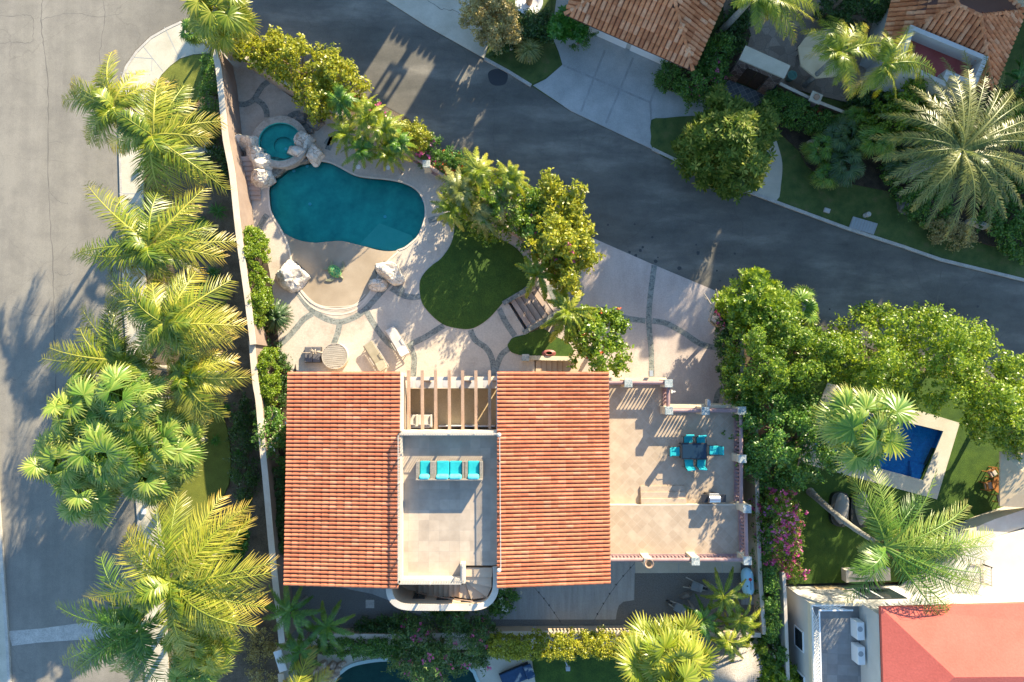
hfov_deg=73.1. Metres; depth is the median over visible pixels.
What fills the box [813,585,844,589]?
wall bench
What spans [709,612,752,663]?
garden palm
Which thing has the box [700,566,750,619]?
garden palm
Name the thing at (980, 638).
house
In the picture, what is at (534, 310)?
garden steps
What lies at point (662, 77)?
clipped ball
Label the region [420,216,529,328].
lawn
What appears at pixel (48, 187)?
road crack
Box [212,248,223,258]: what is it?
spiky plant
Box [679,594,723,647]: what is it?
garden palm
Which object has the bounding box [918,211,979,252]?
dark shrub
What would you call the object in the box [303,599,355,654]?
garden palm
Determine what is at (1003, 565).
white terrace
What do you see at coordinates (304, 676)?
coconut palm
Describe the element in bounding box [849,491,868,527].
covered lounger
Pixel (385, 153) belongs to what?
areca palm
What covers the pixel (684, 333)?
slate bands
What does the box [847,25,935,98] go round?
queen palm
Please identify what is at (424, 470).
armchair
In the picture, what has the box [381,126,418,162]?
areca palm
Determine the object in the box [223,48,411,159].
garden wall
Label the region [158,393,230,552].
lawn
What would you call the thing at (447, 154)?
flowering shrub
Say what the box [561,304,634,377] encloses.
flame tree
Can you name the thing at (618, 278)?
driveway
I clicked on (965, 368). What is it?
leafy tree
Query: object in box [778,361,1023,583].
garden terrace
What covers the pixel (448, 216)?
areca palm
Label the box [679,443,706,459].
dining table
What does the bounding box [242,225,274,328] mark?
clipped hedge
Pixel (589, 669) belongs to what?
lawn
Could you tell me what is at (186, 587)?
coconut palm
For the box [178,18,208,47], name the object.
shrub
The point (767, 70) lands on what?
stone gate
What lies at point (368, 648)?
clipped hedge
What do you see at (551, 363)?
garden steps
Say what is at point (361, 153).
areca palm
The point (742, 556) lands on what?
balustrade
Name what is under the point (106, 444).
fan palm
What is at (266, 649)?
verge shrub
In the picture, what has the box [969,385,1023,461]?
leafy tree
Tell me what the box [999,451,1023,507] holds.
patio umbrella
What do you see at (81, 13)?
road crack
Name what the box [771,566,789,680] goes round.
garden wall
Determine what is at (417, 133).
round shrub
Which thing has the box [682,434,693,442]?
dining chair
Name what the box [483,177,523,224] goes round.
areca palm
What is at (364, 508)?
house
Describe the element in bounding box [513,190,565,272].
deep leafy tree
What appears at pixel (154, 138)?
coconut palm
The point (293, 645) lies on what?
garden palm
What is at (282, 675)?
boundary wall
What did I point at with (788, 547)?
bougainvillea
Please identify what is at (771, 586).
climbing hedge
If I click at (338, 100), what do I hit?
areca palm
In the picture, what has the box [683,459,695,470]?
dining chair
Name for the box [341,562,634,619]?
path
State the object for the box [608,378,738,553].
terrace wing
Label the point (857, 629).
air conditioner
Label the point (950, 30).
house
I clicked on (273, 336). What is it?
planting bed
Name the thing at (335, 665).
rock pile
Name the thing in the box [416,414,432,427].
armchair
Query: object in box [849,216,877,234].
utility vault
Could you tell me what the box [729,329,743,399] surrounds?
garden wall
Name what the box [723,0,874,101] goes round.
patio
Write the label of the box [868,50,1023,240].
date palm
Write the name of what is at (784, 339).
leafy tree
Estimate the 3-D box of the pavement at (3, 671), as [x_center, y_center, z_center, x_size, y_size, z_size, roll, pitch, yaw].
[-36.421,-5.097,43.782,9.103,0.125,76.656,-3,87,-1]
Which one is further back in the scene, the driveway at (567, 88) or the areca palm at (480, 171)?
the driveway at (567, 88)
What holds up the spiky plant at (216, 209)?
on the planting bed at (258, 542)
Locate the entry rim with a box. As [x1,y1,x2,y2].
[298,289,371,314]
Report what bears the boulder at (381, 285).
on the pool deck
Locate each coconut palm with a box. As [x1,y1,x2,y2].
[38,293,177,403]
[55,551,172,681]
[61,50,151,149]
[70,181,239,287]
[83,489,277,658]
[104,77,232,210]
[104,262,249,363]
[163,346,253,426]
[253,644,340,681]
[806,465,994,615]
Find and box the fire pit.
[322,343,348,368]
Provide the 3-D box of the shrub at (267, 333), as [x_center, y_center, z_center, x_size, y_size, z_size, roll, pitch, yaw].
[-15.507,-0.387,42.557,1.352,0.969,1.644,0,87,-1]
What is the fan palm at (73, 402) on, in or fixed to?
on the pavement at (159, 48)
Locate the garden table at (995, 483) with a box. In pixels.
[992,474,998,492]
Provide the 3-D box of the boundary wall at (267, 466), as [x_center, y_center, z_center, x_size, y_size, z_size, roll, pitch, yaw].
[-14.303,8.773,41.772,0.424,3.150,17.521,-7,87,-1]
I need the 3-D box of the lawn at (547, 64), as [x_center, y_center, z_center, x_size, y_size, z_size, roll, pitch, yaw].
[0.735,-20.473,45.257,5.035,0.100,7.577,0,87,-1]
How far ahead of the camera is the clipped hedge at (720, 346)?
42.17 m
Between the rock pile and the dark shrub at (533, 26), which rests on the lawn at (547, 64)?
the dark shrub at (533, 26)
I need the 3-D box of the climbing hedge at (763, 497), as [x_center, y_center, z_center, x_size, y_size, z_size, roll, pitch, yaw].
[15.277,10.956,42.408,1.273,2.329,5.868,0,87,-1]
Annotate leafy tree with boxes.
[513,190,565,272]
[524,167,605,301]
[717,302,850,407]
[721,385,845,495]
[810,300,1023,456]
[818,0,879,22]
[858,73,950,152]
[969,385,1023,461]
[978,82,1023,150]
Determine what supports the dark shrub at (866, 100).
on the planting bed at (870, 178)
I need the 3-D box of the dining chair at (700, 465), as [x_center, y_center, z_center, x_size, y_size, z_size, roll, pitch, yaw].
[11.005,7.103,40.212,0.612,0.995,0.726,4,87,-1]
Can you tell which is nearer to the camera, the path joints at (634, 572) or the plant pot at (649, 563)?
the plant pot at (649, 563)
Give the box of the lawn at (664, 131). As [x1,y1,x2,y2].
[650,116,762,190]
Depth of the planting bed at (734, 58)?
45.21 m
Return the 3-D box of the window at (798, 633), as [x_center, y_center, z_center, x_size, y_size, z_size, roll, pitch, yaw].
[17.105,17.739,41.180,0.080,1.230,1.230,0,87,-1]
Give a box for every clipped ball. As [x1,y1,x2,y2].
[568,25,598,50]
[651,59,686,94]
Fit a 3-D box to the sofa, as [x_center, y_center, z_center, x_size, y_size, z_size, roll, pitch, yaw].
[-3.344,6.889,36.837,1.740,0.930,0.990,0,87,-1]
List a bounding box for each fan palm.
[17,418,90,496]
[39,369,134,443]
[49,458,123,529]
[64,415,162,492]
[90,360,178,438]
[118,464,189,509]
[123,405,207,482]
[158,593,245,678]
[164,651,236,681]
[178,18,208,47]
[181,0,262,60]
[611,611,720,681]
[787,284,820,326]
[810,383,920,477]
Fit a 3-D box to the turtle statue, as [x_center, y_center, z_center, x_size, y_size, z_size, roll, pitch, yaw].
[-11.168,-4.410,43.211,1.355,0.200,1.368,0,87,-1]
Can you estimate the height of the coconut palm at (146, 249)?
7.571 m
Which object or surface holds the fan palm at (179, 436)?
on the lawn at (213, 478)
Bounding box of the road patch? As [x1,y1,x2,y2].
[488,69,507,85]
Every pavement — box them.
[0,567,6,681]
[120,22,211,681]
[386,0,488,58]
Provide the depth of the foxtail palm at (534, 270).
40.33 m
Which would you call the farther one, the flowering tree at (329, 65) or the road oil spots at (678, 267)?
the road oil spots at (678, 267)
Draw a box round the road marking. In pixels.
[1,14,33,43]
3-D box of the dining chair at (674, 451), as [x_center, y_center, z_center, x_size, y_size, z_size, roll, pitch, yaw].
[9.433,6.440,40.228,0.725,0.995,0.612,0,87,-1]
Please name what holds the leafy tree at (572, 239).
on the ground at (402, 118)
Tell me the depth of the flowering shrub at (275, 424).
40.73 m
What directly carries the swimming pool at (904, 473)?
in the garden terrace at (830, 551)
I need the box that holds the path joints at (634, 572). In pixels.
[514,564,678,618]
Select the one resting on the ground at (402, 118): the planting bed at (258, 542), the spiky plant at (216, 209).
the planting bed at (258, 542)
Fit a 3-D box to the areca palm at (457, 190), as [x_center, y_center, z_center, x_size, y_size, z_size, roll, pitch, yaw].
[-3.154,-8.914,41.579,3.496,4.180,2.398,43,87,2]
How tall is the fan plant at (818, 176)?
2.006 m
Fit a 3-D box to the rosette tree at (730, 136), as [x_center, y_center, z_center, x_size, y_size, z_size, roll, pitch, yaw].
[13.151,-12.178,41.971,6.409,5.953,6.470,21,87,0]
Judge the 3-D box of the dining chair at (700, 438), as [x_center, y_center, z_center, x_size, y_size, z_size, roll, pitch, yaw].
[11.004,5.823,40.288,0.612,0.995,0.726,-3,87,-1]
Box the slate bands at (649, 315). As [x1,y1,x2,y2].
[646,265,656,376]
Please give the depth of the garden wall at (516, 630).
41.38 m
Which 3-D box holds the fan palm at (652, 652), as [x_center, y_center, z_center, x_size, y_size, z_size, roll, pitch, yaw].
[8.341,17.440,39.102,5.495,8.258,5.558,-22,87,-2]
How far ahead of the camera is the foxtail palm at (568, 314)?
39.78 m
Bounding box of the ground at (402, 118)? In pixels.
[118,20,928,681]
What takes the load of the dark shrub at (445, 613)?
on the gravel
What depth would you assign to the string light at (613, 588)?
41.09 m
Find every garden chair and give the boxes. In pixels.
[978,480,993,491]
[982,466,998,478]
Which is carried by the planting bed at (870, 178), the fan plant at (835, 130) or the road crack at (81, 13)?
the fan plant at (835, 130)
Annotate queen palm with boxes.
[714,0,822,43]
[800,14,882,99]
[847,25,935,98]
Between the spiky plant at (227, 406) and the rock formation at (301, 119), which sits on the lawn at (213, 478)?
the spiky plant at (227, 406)
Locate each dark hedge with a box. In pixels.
[759,86,853,137]
[812,0,890,31]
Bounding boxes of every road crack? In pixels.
[40,13,119,20]
[41,0,55,392]
[99,2,104,73]
[580,164,716,218]
[936,262,942,305]
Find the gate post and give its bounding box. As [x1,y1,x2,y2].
[273,640,293,672]
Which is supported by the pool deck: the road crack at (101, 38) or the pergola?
the pergola
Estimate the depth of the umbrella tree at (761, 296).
39.82 m
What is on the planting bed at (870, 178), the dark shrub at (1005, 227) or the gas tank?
the dark shrub at (1005, 227)
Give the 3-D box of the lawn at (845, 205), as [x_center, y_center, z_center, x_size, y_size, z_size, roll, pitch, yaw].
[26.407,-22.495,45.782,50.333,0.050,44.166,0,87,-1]
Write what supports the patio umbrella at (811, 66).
on the patio at (767, 40)
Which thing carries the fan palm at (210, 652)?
on the planting bed at (258, 542)
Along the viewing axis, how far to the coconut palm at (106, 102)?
38.00 m
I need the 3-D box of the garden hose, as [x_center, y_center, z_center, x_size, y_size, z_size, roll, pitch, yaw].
[2.299,0.761,42.979,0.888,0.196,0.448,0,87,-1]
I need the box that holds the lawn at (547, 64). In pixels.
[485,0,561,83]
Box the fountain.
[515,0,542,13]
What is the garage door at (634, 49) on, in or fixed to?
in the house at (677, 32)
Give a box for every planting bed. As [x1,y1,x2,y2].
[147,54,278,681]
[256,237,295,501]
[660,20,750,98]
[767,85,1023,246]
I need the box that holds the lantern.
[705,399,710,406]
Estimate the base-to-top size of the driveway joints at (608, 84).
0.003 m
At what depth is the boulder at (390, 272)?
42.54 m
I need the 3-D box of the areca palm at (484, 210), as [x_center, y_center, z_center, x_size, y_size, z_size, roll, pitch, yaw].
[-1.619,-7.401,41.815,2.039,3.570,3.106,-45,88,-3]
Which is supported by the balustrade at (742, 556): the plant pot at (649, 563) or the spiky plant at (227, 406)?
the plant pot at (649, 563)
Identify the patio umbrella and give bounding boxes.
[797,30,844,78]
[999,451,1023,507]
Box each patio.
[317,651,534,681]
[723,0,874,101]
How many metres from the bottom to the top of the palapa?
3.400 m
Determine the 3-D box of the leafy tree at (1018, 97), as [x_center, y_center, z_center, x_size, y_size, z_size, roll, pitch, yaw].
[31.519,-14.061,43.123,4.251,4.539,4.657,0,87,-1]
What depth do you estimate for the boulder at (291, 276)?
42.47 m
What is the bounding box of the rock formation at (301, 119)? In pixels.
[295,113,324,133]
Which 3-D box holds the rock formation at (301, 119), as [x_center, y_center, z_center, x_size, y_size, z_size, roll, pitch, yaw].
[-12.818,-13.827,43.508,2.056,0.659,1.470,0,87,-1]
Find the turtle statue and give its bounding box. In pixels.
[323,260,344,281]
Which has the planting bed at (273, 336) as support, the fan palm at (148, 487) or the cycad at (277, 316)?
the cycad at (277, 316)
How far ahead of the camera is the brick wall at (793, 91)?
44.11 m
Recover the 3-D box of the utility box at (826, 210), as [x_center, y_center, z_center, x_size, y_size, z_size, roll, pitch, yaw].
[20.392,-8.451,44.733,0.380,0.165,0.280,17,87,0]
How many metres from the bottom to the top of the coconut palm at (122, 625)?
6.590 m
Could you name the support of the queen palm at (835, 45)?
on the lawn at (845, 205)
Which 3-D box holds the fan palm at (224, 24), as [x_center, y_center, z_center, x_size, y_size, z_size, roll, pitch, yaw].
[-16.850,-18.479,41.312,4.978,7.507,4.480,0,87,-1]
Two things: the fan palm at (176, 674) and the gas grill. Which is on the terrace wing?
the gas grill
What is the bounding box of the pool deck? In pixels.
[220,49,757,649]
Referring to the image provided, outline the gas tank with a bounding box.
[741,567,753,604]
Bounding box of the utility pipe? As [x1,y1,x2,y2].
[863,211,870,217]
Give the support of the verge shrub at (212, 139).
on the planting bed at (258, 542)
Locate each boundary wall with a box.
[213,50,268,346]
[249,341,295,642]
[278,665,297,681]
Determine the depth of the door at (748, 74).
44.20 m
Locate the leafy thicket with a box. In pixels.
[441,159,543,247]
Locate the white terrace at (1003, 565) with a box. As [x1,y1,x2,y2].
[900,507,1023,594]
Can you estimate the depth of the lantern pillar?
43.54 m
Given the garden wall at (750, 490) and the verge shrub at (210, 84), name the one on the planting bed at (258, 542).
the verge shrub at (210, 84)
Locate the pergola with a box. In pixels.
[404,370,495,429]
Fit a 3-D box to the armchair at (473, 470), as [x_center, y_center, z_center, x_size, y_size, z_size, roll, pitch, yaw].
[-2.046,6.892,36.856,1.000,0.930,0.990,0,87,-1]
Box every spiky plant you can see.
[197,216,209,227]
[200,278,209,289]
[205,265,221,281]
[208,202,227,220]
[209,227,217,239]
[210,433,220,446]
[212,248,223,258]
[213,299,229,313]
[219,288,229,298]
[219,401,232,415]
[231,447,246,458]
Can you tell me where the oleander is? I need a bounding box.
[381,609,498,681]
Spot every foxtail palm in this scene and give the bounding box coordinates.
[515,253,558,300]
[539,289,596,345]
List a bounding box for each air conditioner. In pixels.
[850,618,864,639]
[851,642,864,664]
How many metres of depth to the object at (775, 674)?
40.99 m
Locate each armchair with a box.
[406,414,416,427]
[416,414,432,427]
[416,460,433,480]
[464,460,482,480]
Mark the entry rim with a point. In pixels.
(336, 306)
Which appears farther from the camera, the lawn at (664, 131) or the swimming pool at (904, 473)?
the lawn at (664, 131)
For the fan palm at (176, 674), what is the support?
on the planting bed at (258, 542)
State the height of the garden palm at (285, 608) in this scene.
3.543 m
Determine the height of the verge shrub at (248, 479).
1.461 m
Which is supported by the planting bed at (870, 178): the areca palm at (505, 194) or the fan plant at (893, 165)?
the fan plant at (893, 165)
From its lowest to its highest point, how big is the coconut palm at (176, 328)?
7.973 m
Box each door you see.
[586,27,626,47]
[629,45,667,63]
[736,68,756,85]
[747,72,767,89]
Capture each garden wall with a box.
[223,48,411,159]
[317,625,760,638]
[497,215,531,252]
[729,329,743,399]
[743,415,765,634]
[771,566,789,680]
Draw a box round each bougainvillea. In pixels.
[670,29,736,113]
[748,498,780,553]
[749,479,809,585]
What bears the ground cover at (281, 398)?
on the planting bed at (273, 336)
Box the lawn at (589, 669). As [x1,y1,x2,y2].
[531,652,681,681]
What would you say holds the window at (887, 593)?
in the house at (980, 638)
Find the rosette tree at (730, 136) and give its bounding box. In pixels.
[670,83,782,204]
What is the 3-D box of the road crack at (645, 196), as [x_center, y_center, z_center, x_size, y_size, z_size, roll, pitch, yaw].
[8.752,-9.514,44.762,9.550,0.001,0.450,22,87,0]
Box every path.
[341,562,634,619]
[635,562,740,572]
[723,80,768,106]
[754,141,781,199]
[763,514,788,655]
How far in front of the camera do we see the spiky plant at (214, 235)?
43.83 m
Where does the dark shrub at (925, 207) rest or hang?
on the planting bed at (870, 178)
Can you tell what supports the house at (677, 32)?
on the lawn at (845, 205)
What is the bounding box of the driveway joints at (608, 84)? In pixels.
[563,50,656,122]
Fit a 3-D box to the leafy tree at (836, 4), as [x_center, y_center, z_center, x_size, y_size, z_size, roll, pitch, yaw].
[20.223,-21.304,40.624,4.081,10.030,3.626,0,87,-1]
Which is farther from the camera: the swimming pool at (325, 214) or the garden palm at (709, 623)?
the swimming pool at (325, 214)
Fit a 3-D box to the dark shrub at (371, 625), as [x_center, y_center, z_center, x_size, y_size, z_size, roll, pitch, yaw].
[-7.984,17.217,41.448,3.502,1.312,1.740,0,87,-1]
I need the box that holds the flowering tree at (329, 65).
[228,24,373,126]
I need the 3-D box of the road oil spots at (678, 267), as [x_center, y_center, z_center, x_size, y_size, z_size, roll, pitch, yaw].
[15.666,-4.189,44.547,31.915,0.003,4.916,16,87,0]
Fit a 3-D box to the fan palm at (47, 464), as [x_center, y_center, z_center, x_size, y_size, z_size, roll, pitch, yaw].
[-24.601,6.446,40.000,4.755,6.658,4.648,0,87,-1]
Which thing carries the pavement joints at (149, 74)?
on the pavement at (159, 48)
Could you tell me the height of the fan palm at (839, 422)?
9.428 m
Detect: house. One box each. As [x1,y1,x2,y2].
[283,372,610,610]
[564,0,724,70]
[786,584,1023,681]
[858,0,1023,114]
[1017,0,1023,6]
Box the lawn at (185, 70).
[149,54,213,133]
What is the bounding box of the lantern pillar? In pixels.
[803,91,822,112]
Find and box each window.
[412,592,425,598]
[794,625,803,652]
[797,670,804,681]
[851,588,883,598]
[866,588,907,598]
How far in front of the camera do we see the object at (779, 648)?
41.17 m
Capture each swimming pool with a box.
[267,160,426,309]
[334,658,479,681]
[800,383,958,498]
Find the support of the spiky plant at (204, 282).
on the planting bed at (258, 542)
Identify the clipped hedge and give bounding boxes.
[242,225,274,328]
[256,346,282,405]
[271,465,285,555]
[306,632,406,660]
[485,624,632,662]
[709,307,741,388]
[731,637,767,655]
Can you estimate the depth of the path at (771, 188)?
44.86 m
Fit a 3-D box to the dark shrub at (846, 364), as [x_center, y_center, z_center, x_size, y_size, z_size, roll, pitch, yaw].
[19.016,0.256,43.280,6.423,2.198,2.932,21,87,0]
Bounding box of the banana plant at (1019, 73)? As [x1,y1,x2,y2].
[1002,54,1023,95]
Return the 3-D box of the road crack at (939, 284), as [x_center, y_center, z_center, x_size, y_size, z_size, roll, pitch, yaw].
[27.466,-2.771,44.639,0.339,0.001,5.022,12,87,0]
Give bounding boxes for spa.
[253,116,310,179]
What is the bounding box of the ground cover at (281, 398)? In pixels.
[272,341,292,408]
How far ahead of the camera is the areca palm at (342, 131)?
40.99 m
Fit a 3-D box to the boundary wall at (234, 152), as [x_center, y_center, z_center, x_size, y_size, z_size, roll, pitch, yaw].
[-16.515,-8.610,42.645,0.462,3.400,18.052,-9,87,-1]
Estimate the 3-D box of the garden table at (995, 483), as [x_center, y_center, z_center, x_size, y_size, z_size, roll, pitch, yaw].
[30.350,8.873,43.124,1.240,0.740,1.240,0,87,-1]
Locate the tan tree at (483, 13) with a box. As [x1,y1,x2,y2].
[458,0,525,54]
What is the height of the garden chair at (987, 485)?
0.910 m
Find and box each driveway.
[509,238,730,403]
[533,0,708,148]
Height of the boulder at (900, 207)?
0.849 m
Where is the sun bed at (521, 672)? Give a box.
[499,661,534,681]
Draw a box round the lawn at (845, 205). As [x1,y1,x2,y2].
[531,0,1023,277]
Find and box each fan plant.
[799,133,833,165]
[808,160,839,190]
[820,115,861,156]
[825,148,865,188]
[841,105,868,130]
[856,125,898,162]
[882,147,916,178]
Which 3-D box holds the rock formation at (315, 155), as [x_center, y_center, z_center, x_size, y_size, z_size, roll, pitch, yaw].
[-12.917,-11.978,43.216,2.155,1.050,1.924,32,87,1]
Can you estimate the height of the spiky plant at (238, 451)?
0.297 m
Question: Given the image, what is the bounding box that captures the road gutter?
[9,622,136,645]
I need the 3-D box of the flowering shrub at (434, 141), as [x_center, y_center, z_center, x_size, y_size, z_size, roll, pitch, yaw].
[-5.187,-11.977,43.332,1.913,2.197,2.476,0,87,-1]
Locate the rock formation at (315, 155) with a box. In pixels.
[286,131,324,166]
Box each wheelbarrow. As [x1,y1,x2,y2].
[666,600,691,616]
[683,577,707,591]
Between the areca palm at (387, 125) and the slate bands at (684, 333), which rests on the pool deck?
the areca palm at (387, 125)
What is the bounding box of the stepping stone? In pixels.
[366,600,373,607]
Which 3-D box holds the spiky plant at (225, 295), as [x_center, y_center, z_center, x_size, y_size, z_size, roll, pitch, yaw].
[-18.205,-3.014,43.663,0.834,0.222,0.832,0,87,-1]
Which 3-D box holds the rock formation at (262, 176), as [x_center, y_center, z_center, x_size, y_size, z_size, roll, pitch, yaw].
[-16.217,-11.556,42.974,2.298,1.401,4.222,-35,88,-3]
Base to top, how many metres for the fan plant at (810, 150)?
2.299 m
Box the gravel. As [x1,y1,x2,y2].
[291,564,762,638]
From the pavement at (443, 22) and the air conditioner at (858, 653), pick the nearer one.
the air conditioner at (858, 653)
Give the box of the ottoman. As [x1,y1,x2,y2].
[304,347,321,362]
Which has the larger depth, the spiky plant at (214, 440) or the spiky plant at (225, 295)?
the spiky plant at (225, 295)
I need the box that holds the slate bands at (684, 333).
[547,283,723,402]
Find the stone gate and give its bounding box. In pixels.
[726,46,789,93]
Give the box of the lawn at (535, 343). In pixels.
[508,329,572,355]
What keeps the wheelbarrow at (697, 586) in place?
on the gravel
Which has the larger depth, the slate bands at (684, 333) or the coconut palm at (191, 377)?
the slate bands at (684, 333)
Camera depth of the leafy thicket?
41.26 m
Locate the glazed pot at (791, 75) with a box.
[785,70,796,81]
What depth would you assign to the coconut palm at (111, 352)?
37.63 m
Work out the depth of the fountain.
44.77 m
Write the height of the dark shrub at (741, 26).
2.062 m
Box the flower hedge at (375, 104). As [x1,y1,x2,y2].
[346,92,403,131]
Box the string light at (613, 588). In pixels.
[596,563,634,616]
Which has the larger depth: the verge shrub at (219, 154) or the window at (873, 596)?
the verge shrub at (219, 154)
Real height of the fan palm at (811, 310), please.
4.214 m
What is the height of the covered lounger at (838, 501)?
0.711 m
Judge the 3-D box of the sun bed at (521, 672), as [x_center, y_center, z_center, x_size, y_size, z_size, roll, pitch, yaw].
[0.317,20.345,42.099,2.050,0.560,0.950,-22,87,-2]
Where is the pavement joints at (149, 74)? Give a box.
[119,30,194,546]
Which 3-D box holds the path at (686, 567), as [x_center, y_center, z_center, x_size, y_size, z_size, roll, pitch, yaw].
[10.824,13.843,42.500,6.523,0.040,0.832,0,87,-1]
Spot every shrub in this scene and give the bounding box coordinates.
[180,110,219,151]
[193,49,221,135]
[197,142,230,193]
[222,511,251,566]
[223,392,261,507]
[243,624,277,681]
[250,402,287,475]
[263,325,271,347]
[350,613,406,633]
[394,116,434,152]
[414,131,443,168]
[429,611,468,617]
[432,145,468,176]
[484,588,521,618]
[486,4,553,58]
[545,4,588,43]
[715,0,751,58]
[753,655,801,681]
[790,324,860,366]
[842,87,926,132]
[876,142,956,232]
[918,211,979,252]
[972,165,1023,264]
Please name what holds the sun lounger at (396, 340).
on the pool deck
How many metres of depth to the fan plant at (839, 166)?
42.81 m
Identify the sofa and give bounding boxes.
[433,460,465,480]
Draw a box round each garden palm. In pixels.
[259,584,323,638]
[275,628,327,674]
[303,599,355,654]
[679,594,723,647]
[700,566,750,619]
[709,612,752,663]
[717,596,761,643]
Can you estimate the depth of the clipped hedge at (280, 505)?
41.02 m
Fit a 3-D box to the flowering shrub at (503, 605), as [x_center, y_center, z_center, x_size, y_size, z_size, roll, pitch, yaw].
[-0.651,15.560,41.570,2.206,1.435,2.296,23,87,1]
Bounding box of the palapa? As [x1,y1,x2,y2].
[700,634,762,681]
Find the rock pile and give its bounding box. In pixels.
[307,659,346,681]
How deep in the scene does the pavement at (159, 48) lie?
44.29 m
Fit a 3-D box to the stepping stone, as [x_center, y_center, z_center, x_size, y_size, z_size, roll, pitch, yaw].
[-8.647,16.006,42.073,0.520,0.060,0.500,0,87,-1]
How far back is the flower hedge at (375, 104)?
42.75 m
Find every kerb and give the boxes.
[0,501,11,681]
[119,21,181,680]
[484,57,531,86]
[651,147,1023,281]
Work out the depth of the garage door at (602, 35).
44.83 m
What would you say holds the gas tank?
on the gravel
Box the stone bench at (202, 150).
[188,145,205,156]
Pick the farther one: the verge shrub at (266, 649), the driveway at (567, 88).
the driveway at (567, 88)
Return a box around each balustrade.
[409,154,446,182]
[608,379,746,503]
[610,501,751,566]
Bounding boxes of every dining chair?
[668,446,679,456]
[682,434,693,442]
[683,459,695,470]
[694,435,706,442]
[695,460,706,470]
[708,445,723,455]
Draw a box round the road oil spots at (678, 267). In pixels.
[563,183,990,353]
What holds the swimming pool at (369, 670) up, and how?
in the patio at (497, 666)
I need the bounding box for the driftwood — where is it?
[301,349,322,354]
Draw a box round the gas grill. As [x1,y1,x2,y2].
[701,492,725,502]
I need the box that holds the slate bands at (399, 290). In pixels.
[238,80,516,376]
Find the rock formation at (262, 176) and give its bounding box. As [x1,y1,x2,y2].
[222,134,276,189]
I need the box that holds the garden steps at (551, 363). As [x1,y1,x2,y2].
[522,354,579,371]
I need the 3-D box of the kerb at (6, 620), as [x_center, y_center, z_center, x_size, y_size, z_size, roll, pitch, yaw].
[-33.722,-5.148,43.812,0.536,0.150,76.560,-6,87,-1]
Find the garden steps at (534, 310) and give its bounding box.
[502,280,556,334]
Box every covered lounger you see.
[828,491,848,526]
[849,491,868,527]
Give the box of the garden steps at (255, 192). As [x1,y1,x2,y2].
[241,156,260,199]
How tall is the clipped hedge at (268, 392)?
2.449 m
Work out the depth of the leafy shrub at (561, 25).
42.87 m
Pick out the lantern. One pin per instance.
(707, 402)
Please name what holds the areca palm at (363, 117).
on the pool deck
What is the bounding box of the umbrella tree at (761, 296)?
[711,264,802,334]
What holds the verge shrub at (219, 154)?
on the planting bed at (258, 542)
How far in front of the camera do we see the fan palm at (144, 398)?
36.76 m
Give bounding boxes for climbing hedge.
[750,549,783,643]
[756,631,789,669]
[759,478,770,560]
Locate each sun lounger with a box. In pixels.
[363,340,388,371]
[385,325,410,357]
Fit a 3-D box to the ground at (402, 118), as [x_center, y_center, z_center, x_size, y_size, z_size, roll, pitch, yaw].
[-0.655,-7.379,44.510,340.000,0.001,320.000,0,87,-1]
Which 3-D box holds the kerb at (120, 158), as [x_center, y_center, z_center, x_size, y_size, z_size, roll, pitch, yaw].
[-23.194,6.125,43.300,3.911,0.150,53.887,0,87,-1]
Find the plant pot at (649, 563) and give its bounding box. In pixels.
[645,559,653,568]
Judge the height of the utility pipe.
0.280 m
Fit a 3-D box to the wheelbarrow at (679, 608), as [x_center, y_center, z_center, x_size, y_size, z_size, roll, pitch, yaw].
[10.129,16.190,42.060,1.576,0.620,0.650,27,87,1]
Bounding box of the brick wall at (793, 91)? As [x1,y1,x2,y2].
[775,82,860,129]
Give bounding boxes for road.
[0,0,1023,681]
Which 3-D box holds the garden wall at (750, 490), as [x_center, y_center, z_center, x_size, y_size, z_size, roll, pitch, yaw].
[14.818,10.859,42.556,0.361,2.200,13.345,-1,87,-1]
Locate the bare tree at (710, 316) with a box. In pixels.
[703,289,721,328]
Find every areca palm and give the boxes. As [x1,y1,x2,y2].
[321,80,362,121]
[327,113,363,158]
[340,127,380,172]
[349,93,385,139]
[360,111,410,150]
[367,139,412,173]
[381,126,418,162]
[430,191,470,231]
[435,165,481,215]
[455,146,498,192]
[465,197,501,240]
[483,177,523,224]
[493,160,531,198]
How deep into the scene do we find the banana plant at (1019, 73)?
42.88 m
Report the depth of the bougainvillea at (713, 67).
43.54 m
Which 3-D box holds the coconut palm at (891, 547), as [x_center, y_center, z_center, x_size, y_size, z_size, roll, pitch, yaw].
[22.530,11.453,39.890,9.271,6.925,9.076,0,87,-1]
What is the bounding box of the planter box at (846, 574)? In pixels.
[841,566,890,582]
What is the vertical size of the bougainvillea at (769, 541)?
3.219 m
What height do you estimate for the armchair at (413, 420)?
0.805 m
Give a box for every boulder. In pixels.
[275,260,310,292]
[368,279,387,291]
[375,261,405,285]
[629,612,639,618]
[678,591,692,598]
[896,191,915,214]
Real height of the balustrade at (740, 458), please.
1.185 m
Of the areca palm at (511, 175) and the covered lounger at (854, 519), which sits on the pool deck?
the areca palm at (511, 175)
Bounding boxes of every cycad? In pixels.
[264,298,292,333]
[513,37,542,64]
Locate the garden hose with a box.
[542,350,555,355]
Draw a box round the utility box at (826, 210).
[823,207,830,213]

